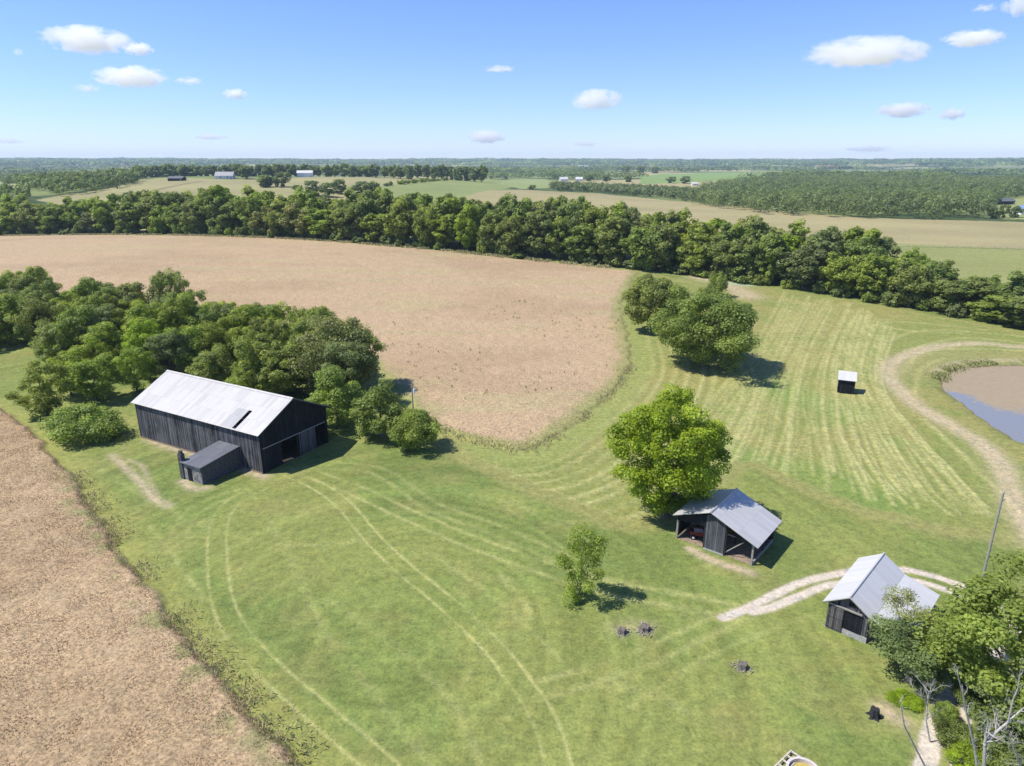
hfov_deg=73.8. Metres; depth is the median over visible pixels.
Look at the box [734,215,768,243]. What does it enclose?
broadleaf tree
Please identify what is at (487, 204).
broadleaf tree
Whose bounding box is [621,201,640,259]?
broadleaf tree
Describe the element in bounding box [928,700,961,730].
shrub
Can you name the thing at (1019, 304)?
broadleaf tree
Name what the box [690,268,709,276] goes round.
shrub
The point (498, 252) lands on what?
shrub
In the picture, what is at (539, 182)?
terrain
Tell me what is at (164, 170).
broadleaf tree
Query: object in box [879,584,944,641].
broadleaf tree
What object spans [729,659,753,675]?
tree stump
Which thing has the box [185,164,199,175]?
broadleaf tree
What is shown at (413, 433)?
shrub
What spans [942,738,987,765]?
shrub
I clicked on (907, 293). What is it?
broadleaf tree
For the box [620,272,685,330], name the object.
broadleaf tree
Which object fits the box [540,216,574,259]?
broadleaf tree
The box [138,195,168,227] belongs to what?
broadleaf tree
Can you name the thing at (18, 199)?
broadleaf tree
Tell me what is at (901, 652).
broadleaf tree
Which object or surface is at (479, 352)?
field weeds
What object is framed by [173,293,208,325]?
broadleaf tree
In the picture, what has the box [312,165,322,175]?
broadleaf tree
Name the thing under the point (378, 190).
broadleaf tree
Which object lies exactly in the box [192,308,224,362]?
broadleaf tree
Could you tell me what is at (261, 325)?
broadleaf tree
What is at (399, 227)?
broadleaf tree
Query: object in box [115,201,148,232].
broadleaf tree
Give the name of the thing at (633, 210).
broadleaf tree
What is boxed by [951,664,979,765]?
dead tree
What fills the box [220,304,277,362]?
broadleaf tree
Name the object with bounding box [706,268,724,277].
shrub
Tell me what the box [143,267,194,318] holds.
broadleaf tree
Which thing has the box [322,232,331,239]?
shrub
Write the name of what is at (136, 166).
broadleaf tree
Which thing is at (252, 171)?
broadleaf tree
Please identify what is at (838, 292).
shrub
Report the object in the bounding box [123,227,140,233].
shrub
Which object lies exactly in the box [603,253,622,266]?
shrub
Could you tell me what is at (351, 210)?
broadleaf tree
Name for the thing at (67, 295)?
broadleaf tree
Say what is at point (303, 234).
shrub
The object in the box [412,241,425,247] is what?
shrub
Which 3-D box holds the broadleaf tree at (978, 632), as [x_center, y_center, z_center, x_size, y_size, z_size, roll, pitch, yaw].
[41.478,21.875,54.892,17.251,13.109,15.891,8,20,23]
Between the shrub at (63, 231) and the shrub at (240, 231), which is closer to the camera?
the shrub at (240, 231)
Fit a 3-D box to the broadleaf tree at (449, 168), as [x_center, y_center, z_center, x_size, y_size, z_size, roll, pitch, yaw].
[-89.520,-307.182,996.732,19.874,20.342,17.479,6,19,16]
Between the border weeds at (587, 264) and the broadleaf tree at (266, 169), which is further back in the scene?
the broadleaf tree at (266, 169)
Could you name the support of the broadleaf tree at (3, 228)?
on the terrain at (539, 182)
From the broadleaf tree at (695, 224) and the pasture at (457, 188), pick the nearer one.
the broadleaf tree at (695, 224)
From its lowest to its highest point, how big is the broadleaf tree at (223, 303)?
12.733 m
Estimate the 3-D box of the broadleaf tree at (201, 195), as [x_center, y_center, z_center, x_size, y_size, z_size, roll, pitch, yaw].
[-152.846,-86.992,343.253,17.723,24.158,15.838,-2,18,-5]
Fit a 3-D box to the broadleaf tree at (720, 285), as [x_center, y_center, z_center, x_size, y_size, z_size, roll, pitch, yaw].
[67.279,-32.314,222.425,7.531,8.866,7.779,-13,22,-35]
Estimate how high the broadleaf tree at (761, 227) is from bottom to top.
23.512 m
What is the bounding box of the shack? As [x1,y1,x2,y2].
[837,370,856,394]
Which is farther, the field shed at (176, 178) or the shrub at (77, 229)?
the field shed at (176, 178)
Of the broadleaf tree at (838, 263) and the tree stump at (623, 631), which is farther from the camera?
the broadleaf tree at (838, 263)
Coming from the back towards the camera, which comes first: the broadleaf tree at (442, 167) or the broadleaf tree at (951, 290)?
the broadleaf tree at (442, 167)
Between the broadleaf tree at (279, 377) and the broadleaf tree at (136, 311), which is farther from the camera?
the broadleaf tree at (136, 311)
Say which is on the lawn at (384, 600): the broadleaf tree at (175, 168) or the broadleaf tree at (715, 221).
the broadleaf tree at (715, 221)
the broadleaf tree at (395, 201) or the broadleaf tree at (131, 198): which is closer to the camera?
the broadleaf tree at (395, 201)
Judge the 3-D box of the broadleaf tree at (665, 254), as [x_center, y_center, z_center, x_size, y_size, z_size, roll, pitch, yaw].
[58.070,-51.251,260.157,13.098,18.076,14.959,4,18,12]
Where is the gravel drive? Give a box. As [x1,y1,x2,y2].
[717,566,1020,765]
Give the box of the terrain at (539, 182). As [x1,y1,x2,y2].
[0,160,1023,248]
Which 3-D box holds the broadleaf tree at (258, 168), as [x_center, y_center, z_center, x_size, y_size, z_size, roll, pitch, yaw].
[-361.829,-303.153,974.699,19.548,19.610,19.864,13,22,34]
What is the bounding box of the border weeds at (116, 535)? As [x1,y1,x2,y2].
[53,466,341,765]
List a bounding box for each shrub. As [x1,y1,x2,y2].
[2,230,17,234]
[17,227,31,233]
[36,401,130,444]
[38,228,51,233]
[58,228,72,234]
[71,224,83,233]
[86,228,101,233]
[102,223,115,232]
[112,228,124,233]
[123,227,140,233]
[147,226,163,233]
[171,224,185,233]
[181,225,198,233]
[195,227,209,233]
[209,225,221,234]
[224,226,232,235]
[233,226,248,235]
[251,226,267,235]
[267,225,281,237]
[282,227,296,236]
[296,232,306,237]
[306,234,321,237]
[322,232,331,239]
[329,233,343,241]
[352,236,364,242]
[378,235,394,243]
[386,407,441,449]
[394,238,405,246]
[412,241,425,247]
[433,241,443,249]
[476,242,487,253]
[494,244,512,255]
[510,250,526,258]
[568,254,583,262]
[584,255,597,263]
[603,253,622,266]
[621,258,639,268]
[642,256,655,270]
[665,264,687,274]
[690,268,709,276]
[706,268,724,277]
[729,274,748,282]
[747,274,773,284]
[780,280,801,288]
[812,278,828,292]
[829,286,854,297]
[861,292,881,302]
[880,290,901,306]
[885,688,924,711]
[915,298,932,309]
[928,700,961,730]
[930,712,976,751]
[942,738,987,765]
[945,300,966,317]
[945,721,981,747]
[947,674,990,705]
[957,684,1003,720]
[970,306,997,321]
[970,719,1023,765]
[973,702,1023,738]
[980,736,1023,765]
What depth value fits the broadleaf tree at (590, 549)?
70.26 m
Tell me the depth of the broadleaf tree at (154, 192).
353.77 m
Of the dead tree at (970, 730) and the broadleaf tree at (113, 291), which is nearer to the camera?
the dead tree at (970, 730)
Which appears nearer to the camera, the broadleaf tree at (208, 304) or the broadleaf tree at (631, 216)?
the broadleaf tree at (208, 304)
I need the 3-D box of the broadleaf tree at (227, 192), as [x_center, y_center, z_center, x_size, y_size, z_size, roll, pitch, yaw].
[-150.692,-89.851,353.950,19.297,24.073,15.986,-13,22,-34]
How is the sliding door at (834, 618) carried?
in the garage
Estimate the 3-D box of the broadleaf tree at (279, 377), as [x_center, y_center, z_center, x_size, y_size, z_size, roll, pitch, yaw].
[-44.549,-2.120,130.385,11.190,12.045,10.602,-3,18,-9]
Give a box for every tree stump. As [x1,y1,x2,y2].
[615,626,631,637]
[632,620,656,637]
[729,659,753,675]
[866,705,881,721]
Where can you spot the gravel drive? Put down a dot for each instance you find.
(929, 752)
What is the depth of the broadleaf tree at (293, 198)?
324.10 m
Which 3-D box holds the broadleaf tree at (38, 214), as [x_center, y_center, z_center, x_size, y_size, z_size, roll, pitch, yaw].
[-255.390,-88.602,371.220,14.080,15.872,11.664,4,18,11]
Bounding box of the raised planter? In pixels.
[786,756,816,765]
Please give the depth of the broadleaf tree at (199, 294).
170.10 m
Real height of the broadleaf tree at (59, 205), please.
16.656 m
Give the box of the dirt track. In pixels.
[878,341,1023,543]
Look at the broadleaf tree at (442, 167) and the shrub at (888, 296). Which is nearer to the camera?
the shrub at (888, 296)
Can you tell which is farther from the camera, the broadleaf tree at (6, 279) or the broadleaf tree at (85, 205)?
the broadleaf tree at (85, 205)
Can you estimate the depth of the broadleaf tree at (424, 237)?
294.47 m
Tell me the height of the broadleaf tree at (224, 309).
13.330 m
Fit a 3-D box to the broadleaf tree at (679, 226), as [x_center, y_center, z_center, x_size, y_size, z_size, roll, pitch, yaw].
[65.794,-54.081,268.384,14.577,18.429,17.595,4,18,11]
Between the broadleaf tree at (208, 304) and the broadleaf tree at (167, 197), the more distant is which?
the broadleaf tree at (167, 197)
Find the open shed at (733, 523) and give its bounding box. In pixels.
[673,488,781,565]
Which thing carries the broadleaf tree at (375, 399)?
on the lawn at (384, 600)
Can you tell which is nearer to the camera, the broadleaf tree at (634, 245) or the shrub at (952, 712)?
the shrub at (952, 712)
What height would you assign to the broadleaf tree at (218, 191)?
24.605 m
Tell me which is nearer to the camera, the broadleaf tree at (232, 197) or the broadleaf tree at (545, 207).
the broadleaf tree at (545, 207)
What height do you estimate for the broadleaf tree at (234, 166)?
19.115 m
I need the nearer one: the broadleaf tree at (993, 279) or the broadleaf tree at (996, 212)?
the broadleaf tree at (993, 279)
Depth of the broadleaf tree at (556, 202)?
294.03 m
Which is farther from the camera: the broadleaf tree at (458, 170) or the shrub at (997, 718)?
the broadleaf tree at (458, 170)
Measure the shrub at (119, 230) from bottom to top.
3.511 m
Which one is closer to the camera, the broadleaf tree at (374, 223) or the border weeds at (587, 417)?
the border weeds at (587, 417)
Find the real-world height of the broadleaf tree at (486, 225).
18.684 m
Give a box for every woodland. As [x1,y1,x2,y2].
[0,166,145,193]
[0,182,32,202]
[548,180,700,200]
[688,173,1023,219]
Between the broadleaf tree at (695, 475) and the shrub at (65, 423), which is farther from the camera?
the shrub at (65, 423)
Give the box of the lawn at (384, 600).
[0,240,1023,765]
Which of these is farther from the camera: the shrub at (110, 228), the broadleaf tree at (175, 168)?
the broadleaf tree at (175, 168)
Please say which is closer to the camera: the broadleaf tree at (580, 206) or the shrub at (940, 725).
the shrub at (940, 725)
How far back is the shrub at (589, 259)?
271.43 m
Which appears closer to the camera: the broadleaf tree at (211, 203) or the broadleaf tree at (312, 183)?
the broadleaf tree at (211, 203)
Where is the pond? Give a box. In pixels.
[942,366,1023,442]
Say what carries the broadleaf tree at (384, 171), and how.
on the hill meadow
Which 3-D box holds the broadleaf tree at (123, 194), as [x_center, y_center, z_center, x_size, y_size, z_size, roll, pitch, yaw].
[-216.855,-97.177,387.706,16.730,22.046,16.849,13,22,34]
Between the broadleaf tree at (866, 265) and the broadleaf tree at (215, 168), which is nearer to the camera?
the broadleaf tree at (866, 265)
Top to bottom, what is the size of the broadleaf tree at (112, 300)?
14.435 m
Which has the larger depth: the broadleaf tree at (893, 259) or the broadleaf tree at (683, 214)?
the broadleaf tree at (683, 214)
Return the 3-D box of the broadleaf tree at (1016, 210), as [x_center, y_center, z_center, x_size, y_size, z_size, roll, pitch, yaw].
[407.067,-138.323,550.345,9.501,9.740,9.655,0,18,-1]
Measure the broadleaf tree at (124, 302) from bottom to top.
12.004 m
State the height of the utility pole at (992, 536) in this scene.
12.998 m
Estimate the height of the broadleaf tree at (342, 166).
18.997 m
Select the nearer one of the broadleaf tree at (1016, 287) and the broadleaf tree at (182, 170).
the broadleaf tree at (1016, 287)
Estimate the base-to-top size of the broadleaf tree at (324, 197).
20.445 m
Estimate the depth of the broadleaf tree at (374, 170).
955.47 m
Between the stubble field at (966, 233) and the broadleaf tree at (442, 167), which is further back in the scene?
the broadleaf tree at (442, 167)
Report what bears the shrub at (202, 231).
on the terrain at (539, 182)
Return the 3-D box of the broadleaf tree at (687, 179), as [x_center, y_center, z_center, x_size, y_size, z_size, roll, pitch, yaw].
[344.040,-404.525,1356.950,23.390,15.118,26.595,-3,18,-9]
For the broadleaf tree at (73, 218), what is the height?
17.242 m
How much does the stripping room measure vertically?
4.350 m
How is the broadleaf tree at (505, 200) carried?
on the lawn at (384, 600)
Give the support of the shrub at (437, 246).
on the lawn at (384, 600)
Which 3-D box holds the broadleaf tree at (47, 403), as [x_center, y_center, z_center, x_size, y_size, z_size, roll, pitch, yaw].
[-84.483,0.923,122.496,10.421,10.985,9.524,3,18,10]
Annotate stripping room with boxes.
[177,440,240,484]
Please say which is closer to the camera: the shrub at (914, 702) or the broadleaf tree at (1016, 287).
the shrub at (914, 702)
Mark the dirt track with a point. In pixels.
(1006, 476)
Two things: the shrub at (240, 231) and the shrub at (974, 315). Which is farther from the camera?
the shrub at (240, 231)
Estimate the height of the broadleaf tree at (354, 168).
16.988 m
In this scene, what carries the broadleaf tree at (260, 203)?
on the terrain at (539, 182)
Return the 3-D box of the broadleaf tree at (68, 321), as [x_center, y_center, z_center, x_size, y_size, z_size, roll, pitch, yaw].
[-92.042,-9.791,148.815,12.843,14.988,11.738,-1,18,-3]
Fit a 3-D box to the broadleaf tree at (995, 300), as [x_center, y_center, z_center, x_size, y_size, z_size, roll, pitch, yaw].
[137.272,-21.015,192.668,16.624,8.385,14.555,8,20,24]
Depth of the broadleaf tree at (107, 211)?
359.19 m
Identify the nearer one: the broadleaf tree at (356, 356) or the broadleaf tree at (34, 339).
the broadleaf tree at (356, 356)
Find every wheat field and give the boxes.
[0,235,639,451]
[0,409,296,765]
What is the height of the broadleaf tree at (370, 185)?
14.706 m
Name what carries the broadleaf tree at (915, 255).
on the pasture at (986, 262)
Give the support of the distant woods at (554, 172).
on the terrain at (539, 182)
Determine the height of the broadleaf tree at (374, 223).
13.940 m
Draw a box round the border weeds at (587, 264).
[1,233,611,267]
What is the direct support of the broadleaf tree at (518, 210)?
on the lawn at (384, 600)
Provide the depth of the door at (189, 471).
98.20 m
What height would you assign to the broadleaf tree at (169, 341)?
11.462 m
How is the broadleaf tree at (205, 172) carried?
on the terrain at (539, 182)
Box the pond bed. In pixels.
[941,365,1023,439]
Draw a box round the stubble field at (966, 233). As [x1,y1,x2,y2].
[466,190,1023,247]
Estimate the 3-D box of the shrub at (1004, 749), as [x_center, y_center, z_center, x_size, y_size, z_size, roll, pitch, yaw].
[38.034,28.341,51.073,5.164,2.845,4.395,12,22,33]
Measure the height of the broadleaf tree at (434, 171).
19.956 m
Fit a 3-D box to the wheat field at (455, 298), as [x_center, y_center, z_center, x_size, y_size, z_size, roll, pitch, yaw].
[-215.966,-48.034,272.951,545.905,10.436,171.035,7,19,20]
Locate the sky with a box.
[0,0,1023,159]
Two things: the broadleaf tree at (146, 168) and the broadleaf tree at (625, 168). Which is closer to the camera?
the broadleaf tree at (146, 168)
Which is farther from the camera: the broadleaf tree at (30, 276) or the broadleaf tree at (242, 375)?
the broadleaf tree at (30, 276)
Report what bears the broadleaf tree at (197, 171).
on the terrain at (539, 182)
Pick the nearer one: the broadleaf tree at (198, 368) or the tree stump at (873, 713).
the tree stump at (873, 713)
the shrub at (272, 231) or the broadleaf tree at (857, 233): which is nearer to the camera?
the broadleaf tree at (857, 233)
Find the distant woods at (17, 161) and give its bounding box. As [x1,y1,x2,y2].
[0,157,1023,165]
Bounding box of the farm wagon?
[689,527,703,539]
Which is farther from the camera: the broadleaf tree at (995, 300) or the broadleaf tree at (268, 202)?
the broadleaf tree at (268, 202)
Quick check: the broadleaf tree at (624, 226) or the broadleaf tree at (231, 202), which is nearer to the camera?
the broadleaf tree at (624, 226)
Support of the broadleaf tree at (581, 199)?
on the lawn at (384, 600)
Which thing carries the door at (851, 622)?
in the garage
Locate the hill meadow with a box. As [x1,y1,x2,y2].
[36,176,463,204]
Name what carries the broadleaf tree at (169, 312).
on the lawn at (384, 600)
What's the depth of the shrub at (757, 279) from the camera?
240.81 m
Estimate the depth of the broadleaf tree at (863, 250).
225.84 m
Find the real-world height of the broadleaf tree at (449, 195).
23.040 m
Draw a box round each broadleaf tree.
[0,202,27,231]
[0,213,7,233]
[0,270,23,289]
[0,274,16,289]
[0,289,20,333]
[0,290,49,343]
[0,291,24,344]
[1,193,14,203]
[3,359,74,419]
[4,293,66,342]
[7,277,35,291]
[8,200,40,233]
[10,207,32,230]
[11,193,28,204]
[16,266,60,296]
[18,285,51,300]
[20,266,62,293]
[23,280,66,318]
[27,205,56,234]
[27,319,82,358]
[31,322,81,371]
[40,205,71,230]
[45,203,66,230]
[46,349,82,395]
[49,289,80,330]
[53,195,77,228]
[53,304,122,362]
[59,202,91,228]
[59,351,121,400]
[62,276,106,308]
[68,294,123,330]
[70,321,125,371]
[72,302,121,342]
[73,197,95,223]
[76,210,109,230]
[79,280,113,297]
[89,200,116,230]
[92,290,125,316]
[101,283,131,321]
[101,308,128,359]
[104,193,121,225]
[110,346,154,391]
[111,206,136,228]
[113,298,148,333]
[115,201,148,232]
[117,282,151,312]
[118,192,132,230]
[120,190,140,229]
[120,300,181,358]
[120,319,167,379]
[133,189,151,228]
[135,164,146,177]
[137,308,171,342]
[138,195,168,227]
[139,331,191,375]
[142,166,152,177]
[143,190,172,216]
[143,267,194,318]
[146,165,161,176]
[148,205,175,233]
[149,297,193,326]
[156,294,200,355]
[160,164,177,176]
[160,191,182,232]
[160,322,212,374]
[161,203,187,228]
[165,289,207,319]
[171,165,179,175]
[172,192,193,226]
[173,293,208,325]
[176,201,211,234]
[177,164,189,175]
[179,196,195,225]
[184,342,237,381]
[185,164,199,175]
[187,318,238,372]
[189,165,208,175]
[190,185,216,230]
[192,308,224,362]
[199,165,214,175]
[199,195,229,229]
[201,301,220,313]
[202,303,233,358]
[203,186,239,232]
[206,184,236,229]
[210,165,218,175]
[211,307,254,357]
[213,301,243,325]
[215,203,241,230]
[217,164,233,171]
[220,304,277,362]
[224,356,276,391]
[226,193,245,227]
[226,199,242,228]
[231,163,241,175]
[231,195,261,234]
[231,330,281,388]
[235,164,251,178]
[237,304,287,327]
[239,302,262,336]
[240,184,256,228]
[246,196,266,225]
[247,206,272,234]
[248,316,294,358]
[249,165,256,175]
[249,190,275,233]
[249,340,307,394]
[253,164,264,175]
[256,174,272,186]
[259,300,301,340]
[260,199,285,235]
[261,163,273,175]
[263,199,297,236]
[270,172,290,186]
[271,164,284,176]
[274,194,287,201]
[274,352,306,391]
[279,202,311,234]
[279,306,320,351]
[283,164,295,176]
[284,314,382,397]
[286,191,304,226]
[287,317,317,381]
[291,185,302,190]
[291,189,324,233]
[292,165,300,176]
[293,186,310,206]
[297,305,338,345]
[298,163,308,169]
[300,334,345,374]
[302,180,321,195]
[303,208,333,238]
[304,365,365,428]
[307,165,315,175]
[311,194,332,208]
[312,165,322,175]
[314,340,379,394]
[318,182,337,195]
[319,164,333,176]
[325,208,353,239]
[326,199,343,233]
[327,199,342,232]
[330,186,369,219]
[331,179,346,193]
[332,164,339,176]
[334,318,387,386]
[338,163,350,176]
[338,200,370,239]
[348,165,360,176]
[348,379,410,437]
[352,181,367,194]
[354,190,384,240]
[355,165,365,176]
[360,213,391,242]
[361,165,372,176]
[362,181,380,195]
[367,186,386,213]
[368,163,380,177]
[371,191,393,223]
[378,188,392,201]
[380,165,389,176]
[382,197,420,241]
[386,193,417,242]
[387,164,396,177]
[387,195,408,236]
[393,165,404,178]
[402,165,413,178]
[406,197,425,237]
[408,202,433,240]
[409,192,434,206]
[410,205,439,246]
[413,163,422,177]
[421,163,429,178]
[425,216,455,247]
[429,166,439,178]
[432,195,462,246]
[437,164,448,178]
[442,193,457,198]
[445,166,453,177]
[448,196,466,244]
[452,166,465,180]
[453,203,480,250]
[458,199,491,248]
[462,166,471,180]
[468,167,481,181]
[472,199,492,234]
[477,209,507,253]
[478,165,488,181]
[490,196,504,212]
[491,192,524,236]
[491,216,526,255]
[503,194,532,251]
[513,209,552,257]
[524,200,566,254]
[532,200,543,207]
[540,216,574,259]
[544,200,557,253]
[547,194,567,239]
[551,196,587,257]
[553,522,608,607]
[558,200,594,237]
[560,223,599,257]
[567,195,597,211]
[578,200,610,259]
[579,214,605,243]
[584,174,595,180]
[593,214,639,260]
[600,200,630,253]
[602,175,611,180]
[602,383,733,517]
[613,204,643,256]
[619,224,662,268]
[620,166,629,172]
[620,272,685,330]
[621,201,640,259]
[623,175,632,181]
[630,221,653,258]
[636,166,644,172]
[640,211,668,225]
[640,213,667,226]
[646,284,761,371]
[648,224,680,270]
[650,166,660,172]
[664,222,689,264]
[665,176,675,182]
[665,209,682,244]
[668,207,692,225]
[674,218,716,270]
[674,226,718,273]
[680,176,690,182]
[704,222,720,263]
[705,218,727,233]
[705,235,753,277]
[706,270,728,293]
[714,222,745,264]
[725,243,760,276]
[732,219,756,240]
[733,214,770,276]
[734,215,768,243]
[752,233,789,278]
[766,234,800,280]
[767,226,785,234]
[775,245,827,288]
[778,235,801,276]
[784,218,811,247]
[800,229,845,284]
[806,226,849,279]
[817,251,874,292]
[837,225,886,287]
[844,236,887,292]
[853,253,898,296]
[866,613,954,692]
[871,253,922,292]
[873,236,901,266]
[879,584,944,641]
[886,260,942,307]
[887,258,919,289]
[901,246,931,283]
[903,549,1023,728]
[909,263,953,299]
[926,259,959,297]
[927,279,976,312]
[943,277,996,310]
[955,274,1002,301]
[964,293,1020,322]
[964,656,1023,752]
[987,207,1000,217]
[988,269,1023,309]
[997,204,1011,217]
[998,296,1023,325]
[1008,205,1023,217]
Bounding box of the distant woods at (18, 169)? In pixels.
[0,163,1023,174]
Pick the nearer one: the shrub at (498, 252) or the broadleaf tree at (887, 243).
the broadleaf tree at (887, 243)
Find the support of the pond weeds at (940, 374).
on the hay field at (777, 401)
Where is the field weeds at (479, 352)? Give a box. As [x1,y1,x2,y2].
[387,300,620,432]
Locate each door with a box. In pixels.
[187,468,192,480]
[298,427,316,454]
[825,604,843,631]
[842,384,849,393]
[842,611,862,634]
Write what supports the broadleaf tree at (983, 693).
on the lawn at (384, 600)
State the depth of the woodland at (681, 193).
921.63 m
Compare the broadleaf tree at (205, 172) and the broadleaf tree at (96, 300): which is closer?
the broadleaf tree at (96, 300)
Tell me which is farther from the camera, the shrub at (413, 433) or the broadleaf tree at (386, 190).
the broadleaf tree at (386, 190)
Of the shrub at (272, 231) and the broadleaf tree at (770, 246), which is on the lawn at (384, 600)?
the broadleaf tree at (770, 246)
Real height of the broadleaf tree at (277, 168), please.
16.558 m
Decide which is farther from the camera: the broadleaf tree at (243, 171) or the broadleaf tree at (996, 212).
the broadleaf tree at (243, 171)
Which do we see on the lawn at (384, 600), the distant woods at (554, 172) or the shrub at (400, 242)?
the shrub at (400, 242)
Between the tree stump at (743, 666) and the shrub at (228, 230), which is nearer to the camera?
the tree stump at (743, 666)
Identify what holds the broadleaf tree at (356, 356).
on the lawn at (384, 600)
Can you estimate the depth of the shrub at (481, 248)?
285.13 m
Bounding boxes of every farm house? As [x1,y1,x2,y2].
[214,172,235,178]
[559,177,567,181]
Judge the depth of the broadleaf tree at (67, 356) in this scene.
131.52 m
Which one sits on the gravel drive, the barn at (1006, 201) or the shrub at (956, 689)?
the shrub at (956, 689)
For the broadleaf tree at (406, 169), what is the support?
on the hill meadow
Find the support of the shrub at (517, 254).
on the lawn at (384, 600)
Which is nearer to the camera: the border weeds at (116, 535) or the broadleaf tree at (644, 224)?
the border weeds at (116, 535)
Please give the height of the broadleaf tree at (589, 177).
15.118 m
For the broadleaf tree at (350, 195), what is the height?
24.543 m
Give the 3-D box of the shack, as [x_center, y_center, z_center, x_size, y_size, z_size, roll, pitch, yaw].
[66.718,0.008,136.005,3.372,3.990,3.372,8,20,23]
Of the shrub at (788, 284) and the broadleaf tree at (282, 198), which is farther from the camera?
the broadleaf tree at (282, 198)
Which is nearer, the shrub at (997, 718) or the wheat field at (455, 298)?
the shrub at (997, 718)
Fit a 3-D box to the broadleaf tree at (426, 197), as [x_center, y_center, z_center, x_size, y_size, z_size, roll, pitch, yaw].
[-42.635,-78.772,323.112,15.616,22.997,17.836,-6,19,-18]
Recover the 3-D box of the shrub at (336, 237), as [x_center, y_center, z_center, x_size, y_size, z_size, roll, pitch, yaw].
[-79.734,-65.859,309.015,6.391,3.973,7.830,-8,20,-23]
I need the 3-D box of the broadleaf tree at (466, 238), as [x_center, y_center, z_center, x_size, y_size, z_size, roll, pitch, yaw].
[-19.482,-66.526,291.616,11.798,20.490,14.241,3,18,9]
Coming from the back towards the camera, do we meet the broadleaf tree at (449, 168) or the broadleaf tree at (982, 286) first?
the broadleaf tree at (449, 168)
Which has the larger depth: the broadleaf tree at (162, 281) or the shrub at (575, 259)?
the shrub at (575, 259)
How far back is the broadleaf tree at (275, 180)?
688.69 m
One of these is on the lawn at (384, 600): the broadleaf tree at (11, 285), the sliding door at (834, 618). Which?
the broadleaf tree at (11, 285)
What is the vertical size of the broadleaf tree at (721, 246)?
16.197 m
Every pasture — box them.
[381,178,517,203]
[838,244,1023,321]
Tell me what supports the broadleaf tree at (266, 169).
on the terrain at (539, 182)
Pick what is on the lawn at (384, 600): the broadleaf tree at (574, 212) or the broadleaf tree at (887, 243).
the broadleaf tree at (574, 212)
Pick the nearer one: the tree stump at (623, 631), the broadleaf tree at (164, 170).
the tree stump at (623, 631)
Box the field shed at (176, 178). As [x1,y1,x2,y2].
[168,176,185,180]
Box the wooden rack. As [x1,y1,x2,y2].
[774,750,800,765]
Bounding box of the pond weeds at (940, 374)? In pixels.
[922,358,1023,381]
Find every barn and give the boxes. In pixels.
[130,370,328,473]
[296,170,313,176]
[995,198,1015,204]
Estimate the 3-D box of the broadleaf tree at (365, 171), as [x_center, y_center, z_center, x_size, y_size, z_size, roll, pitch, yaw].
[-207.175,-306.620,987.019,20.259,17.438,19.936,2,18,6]
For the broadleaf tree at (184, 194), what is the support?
on the terrain at (539, 182)
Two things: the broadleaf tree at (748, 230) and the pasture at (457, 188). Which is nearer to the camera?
the broadleaf tree at (748, 230)
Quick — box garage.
[822,552,939,650]
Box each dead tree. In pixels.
[899,694,925,765]
[910,668,949,742]
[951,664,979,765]
[974,658,1023,765]
[992,711,1023,765]
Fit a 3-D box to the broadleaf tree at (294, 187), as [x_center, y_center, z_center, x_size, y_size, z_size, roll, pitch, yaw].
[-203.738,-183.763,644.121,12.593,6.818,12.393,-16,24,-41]
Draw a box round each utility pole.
[411,380,414,408]
[982,492,1004,576]
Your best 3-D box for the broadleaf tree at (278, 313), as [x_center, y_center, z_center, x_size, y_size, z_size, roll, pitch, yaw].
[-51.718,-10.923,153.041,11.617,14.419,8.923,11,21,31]
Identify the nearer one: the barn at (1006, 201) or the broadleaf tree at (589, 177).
the barn at (1006, 201)
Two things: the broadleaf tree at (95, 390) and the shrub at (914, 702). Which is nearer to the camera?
the shrub at (914, 702)
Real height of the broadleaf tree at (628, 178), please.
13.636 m
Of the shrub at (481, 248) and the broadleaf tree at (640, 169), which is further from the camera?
the broadleaf tree at (640, 169)
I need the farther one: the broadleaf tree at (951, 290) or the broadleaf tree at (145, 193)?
the broadleaf tree at (145, 193)
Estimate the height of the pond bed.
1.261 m
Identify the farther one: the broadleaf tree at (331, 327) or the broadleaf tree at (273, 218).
the broadleaf tree at (273, 218)
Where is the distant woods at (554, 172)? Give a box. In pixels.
[487,168,957,178]
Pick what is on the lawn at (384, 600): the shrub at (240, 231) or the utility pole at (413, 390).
the utility pole at (413, 390)
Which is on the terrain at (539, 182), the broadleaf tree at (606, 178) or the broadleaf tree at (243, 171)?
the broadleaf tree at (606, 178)
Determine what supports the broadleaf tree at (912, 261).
on the pasture at (986, 262)
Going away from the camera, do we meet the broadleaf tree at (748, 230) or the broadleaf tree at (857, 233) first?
the broadleaf tree at (857, 233)
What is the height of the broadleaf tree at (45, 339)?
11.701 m
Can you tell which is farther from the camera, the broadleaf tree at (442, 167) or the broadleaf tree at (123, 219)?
the broadleaf tree at (442, 167)
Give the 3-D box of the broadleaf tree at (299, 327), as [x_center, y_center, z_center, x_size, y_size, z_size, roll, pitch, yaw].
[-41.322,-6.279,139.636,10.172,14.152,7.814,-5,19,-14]
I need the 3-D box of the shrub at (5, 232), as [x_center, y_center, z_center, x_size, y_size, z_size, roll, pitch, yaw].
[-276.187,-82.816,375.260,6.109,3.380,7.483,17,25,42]
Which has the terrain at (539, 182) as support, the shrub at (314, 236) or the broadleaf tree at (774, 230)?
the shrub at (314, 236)
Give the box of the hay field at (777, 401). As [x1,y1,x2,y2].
[444,271,1023,537]
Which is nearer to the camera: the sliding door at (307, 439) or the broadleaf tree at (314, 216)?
the sliding door at (307, 439)
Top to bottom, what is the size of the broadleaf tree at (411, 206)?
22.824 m
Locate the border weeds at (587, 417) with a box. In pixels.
[438,364,637,453]

